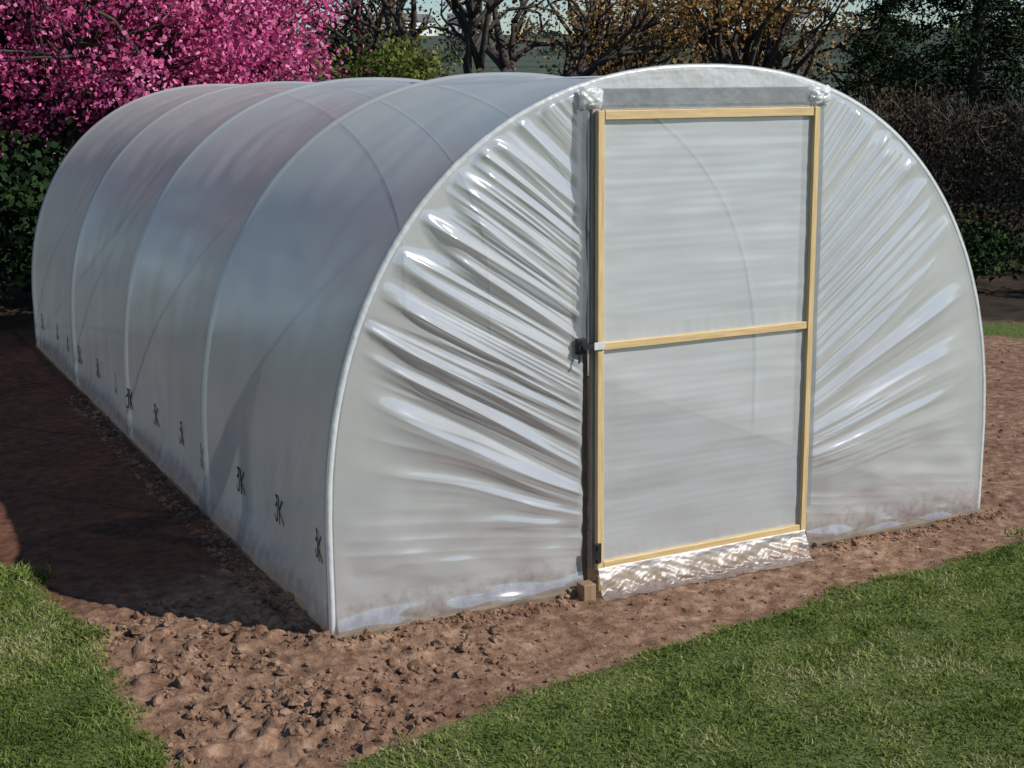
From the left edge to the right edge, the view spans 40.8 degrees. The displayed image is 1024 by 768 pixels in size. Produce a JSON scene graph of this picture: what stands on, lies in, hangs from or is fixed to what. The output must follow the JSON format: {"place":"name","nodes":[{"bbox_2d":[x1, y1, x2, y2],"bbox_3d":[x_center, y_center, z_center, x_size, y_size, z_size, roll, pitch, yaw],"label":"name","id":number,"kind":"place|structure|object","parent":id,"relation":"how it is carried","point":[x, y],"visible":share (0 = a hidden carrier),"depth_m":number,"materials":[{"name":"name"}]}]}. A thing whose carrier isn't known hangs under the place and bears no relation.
{"place":"outdoors","nodes":[
{"label":"outdoors","id":0,"kind":"place"},
{"bbox_2d":[0,27,1023,767],"bbox_3d":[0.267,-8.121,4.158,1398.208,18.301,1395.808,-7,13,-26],"label":"ground","id":1,"kind":"structure","parent":0,"point":[94,525],"depth_m":5.35,"materials":[{"name":"soil"}]},
{"bbox_2d":[0,117,64,313],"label":"evergreen shrub","id":2,"kind":"object","parent":1,"relation":"on","point":[13,182],"visible":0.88,"depth_m":12.48,"materials":[{"name":"green plant"}]},
{"bbox_2d":[0,91,157,292],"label":"evergreen shrub","id":3,"kind":"object","parent":1,"relation":"on","point":[54,145],"visible":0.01,"depth_m":13.56,"materials":[{"name":"green plant"}]},
{"bbox_2d":[0,0,314,282],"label":"crabapple tree","id":4,"kind":"object","parent":1,"relation":"on","point":[58,47],"visible":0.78,"depth_m":14.30,"materials":[{"name":"pink plant"}]},
{"bbox_2d":[1,4,331,146],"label":"bronze leaf tree","id":5,"kind":"object","parent":1,"relation":"on","point":[88,120],"depth_m":17.26,"materials":[{"name":"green plant"}]},
{"bbox_2d":[102,0,374,90],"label":"crabapple tree","id":6,"kind":"object","parent":1,"relation":"on","point":[281,67],"visible":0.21,"depth_m":17.29,"materials":[{"name":"pink plant"}]},
{"bbox_2d":[285,0,449,78],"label":"spreading bare tree","id":7,"kind":"object","parent":1,"relation":"on","point":[358,32],"visible":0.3,"depth_m":27.77,"materials":[{"name":"brown plant"}]},
{"bbox_2d":[290,24,481,81],"bbox_3d":[-2.110,-4.526,24.067,3.752,3.436,2.931,-7,13,-26],"label":"spring leaf tree","id":8,"kind":"object","parent":1,"relation":"on","point":[408,64],"visible":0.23,"depth_m":23.42,"materials":[{"name":"green plant"}]},
{"bbox_2d":[395,21,434,35],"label":"walls","id":9,"kind":"structure","parent":1,"relation":"on","point":[427,30],"depth_m":344.49,"materials":[{"name":"white paint"}]},
{"bbox_2d":[394,13,434,21],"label":"roof","id":10,"kind":"structure","parent":9,"relation":"on","point":[420,17],"depth_m":344.25,"materials":[{"name":"stone"}]},
{"bbox_2d":[272,0,576,81],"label":"spreading bare tree","id":11,"kind":"object","parent":1,"relation":"on","point":[460,12],"visible":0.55,"depth_m":25.06,"materials":[{"name":"brown plant"}]},
{"bbox_2d":[448,21,478,35],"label":"walls","id":12,"kind":"structure","parent":1,"relation":"on","point":[456,28],"depth_m":347.39,"materials":[{"name":"white paint"}]},
{"bbox_2d":[447,13,478,20],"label":"roof","id":13,"kind":"structure","parent":12,"relation":"on","point":[450,14],"depth_m":348.17,"materials":[{"name":"stone"}]},
{"bbox_2d":[305,0,684,80],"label":"spreading bare tree","id":14,"kind":"object","parent":1,"relation":"on","point":[503,59],"visible":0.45,"depth_m":26.73,"materials":[{"name":"brown plant"}]},
{"bbox_2d":[31,64,985,638],"bbox_3d":[-0.814,-0.842,8.811,3.366,2.193,7.339,-7,13,-26],"label":"polytunnel greenhouse","id":15,"kind":"object","parent":1,"relation":"on","point":[331,354],"visible":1,"depth_m":5.79,"materials":[{"name":"white plastic"}]},
{"bbox_2d":[0,523,1023,646],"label":"grass tufts","id":16,"kind":"object","parent":1,"relation":"on","point":[23,573],"visible":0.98,"depth_m":5.85,"materials":[{"name":"green plant"}]},
{"bbox_2d":[65,320,1023,767],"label":"soil clods","id":17,"kind":"object","parent":1,"relation":"on","point":[307,704],"visible":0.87,"depth_m":5.10,"materials":[{"name":"brown soil"}]},
{"bbox_2d":[504,0,742,75],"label":"bronze foliage tree","id":18,"kind":"object","parent":1,"relation":"on","point":[559,18],"visible":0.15,"depth_m":29.75,"materials":[{"name":"brown plant"}]},
{"bbox_2d":[531,0,746,75],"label":"spreading bare tree","id":19,"kind":"object","parent":1,"relation":"on","point":[637,62],"visible":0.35,"depth_m":27.30,"materials":[{"name":"brown plant"}]},
{"bbox_2d":[290,11,1023,130],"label":"distant trees","id":20,"kind":"object","parent":1,"relation":"on","point":[460,53],"visible":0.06,"depth_m":239.53,"materials":[{"name":"green plant"}]},
{"bbox_2d":[377,349,1022,686],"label":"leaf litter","id":21,"kind":"object","parent":1,"relation":"on","point":[740,599],"visible":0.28,"depth_m":5.37,"materials":[{"name":"brown plant"}]},
{"bbox_2d":[571,0,904,76],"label":"bronze foliage tree","id":22,"kind":"object","parent":1,"relation":"on","point":[720,21],"visible":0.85,"depth_m":25.40,"materials":[{"name":"brown plant"}]},
{"bbox_2d":[773,16,808,30],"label":"walls","id":23,"kind":"structure","parent":1,"relation":"on","point":[803,17],"depth_m":343.50,"materials":[{"name":"white paint"}]},
{"bbox_2d":[680,0,914,98],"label":"spreading bare tree","id":24,"kind":"object","parent":1,"relation":"on","point":[778,65],"visible":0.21,"depth_m":30.08,"materials":[{"name":"brown plant"}]},
{"bbox_2d":[825,0,953,183],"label":"fir tree","id":25,"kind":"object","parent":1,"relation":"on","point":[880,52],"visible":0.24,"depth_m":28.99,"materials":[{"name":"green plant"}]},
{"bbox_2d":[843,81,1023,253],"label":"hedge","id":26,"kind":"object","parent":1,"relation":"on","point":[962,149],"visible":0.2,"depth_m":17.11,"materials":[{"name":"brown plant"}]},
{"bbox_2d":[854,71,1016,197],"bbox_3d":[6.432,-4.008,23.320,3.953,2.534,3.528,-7,13,-26],"label":"brown shrub","id":27,"kind":"object","parent":1,"relation":"on","point":[886,92],"visible":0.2,"depth_m":22.96,"materials":[{"name":"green plant"}]},
{"bbox_2d":[862,0,1023,210],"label":"fir tree","id":28,"kind":"object","parent":1,"relation":"on","point":[977,40],"visible":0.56,"depth_m":24.70,"materials":[{"name":"green plant"}]},
{"bbox_2d":[947,193,1021,244],"bbox_3d":[5.484,-1.791,16.579,1.834,1.040,1.615,-7,13,-26],"label":"garden shrub","id":29,"kind":"object","parent":1,"relation":"on","point":[960,217],"visible":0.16,"depth_m":16.37,"materials":[{"name":"green plant"}]},
{"bbox_2d":[957,205,1023,269],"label":"garden shrub","id":30,"kind":"object","parent":1,"relation":"on","point":[986,237],"visible":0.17,"depth_m":15.01,"materials":[{"name":"green plant"}]},
{"bbox_2d":[960,222,1023,286],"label":"garden shrub","id":31,"kind":"object","parent":1,"relation":"on","point":[977,258],"visible":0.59,"depth_m":13.88,"materials":[{"name":"green plant"}]},
{"bbox_2d":[0,321,1023,767],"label":"lawn grass","id":32,"kind":"structure","parent":0,"point":[144,759],"depth_m":4.68,"materials":[{"name":"green plant"}]},
{"bbox_2d":[284,0,1023,35],"label":"sky","id":33,"kind":"structure","parent":0,"point":[428,5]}
]}

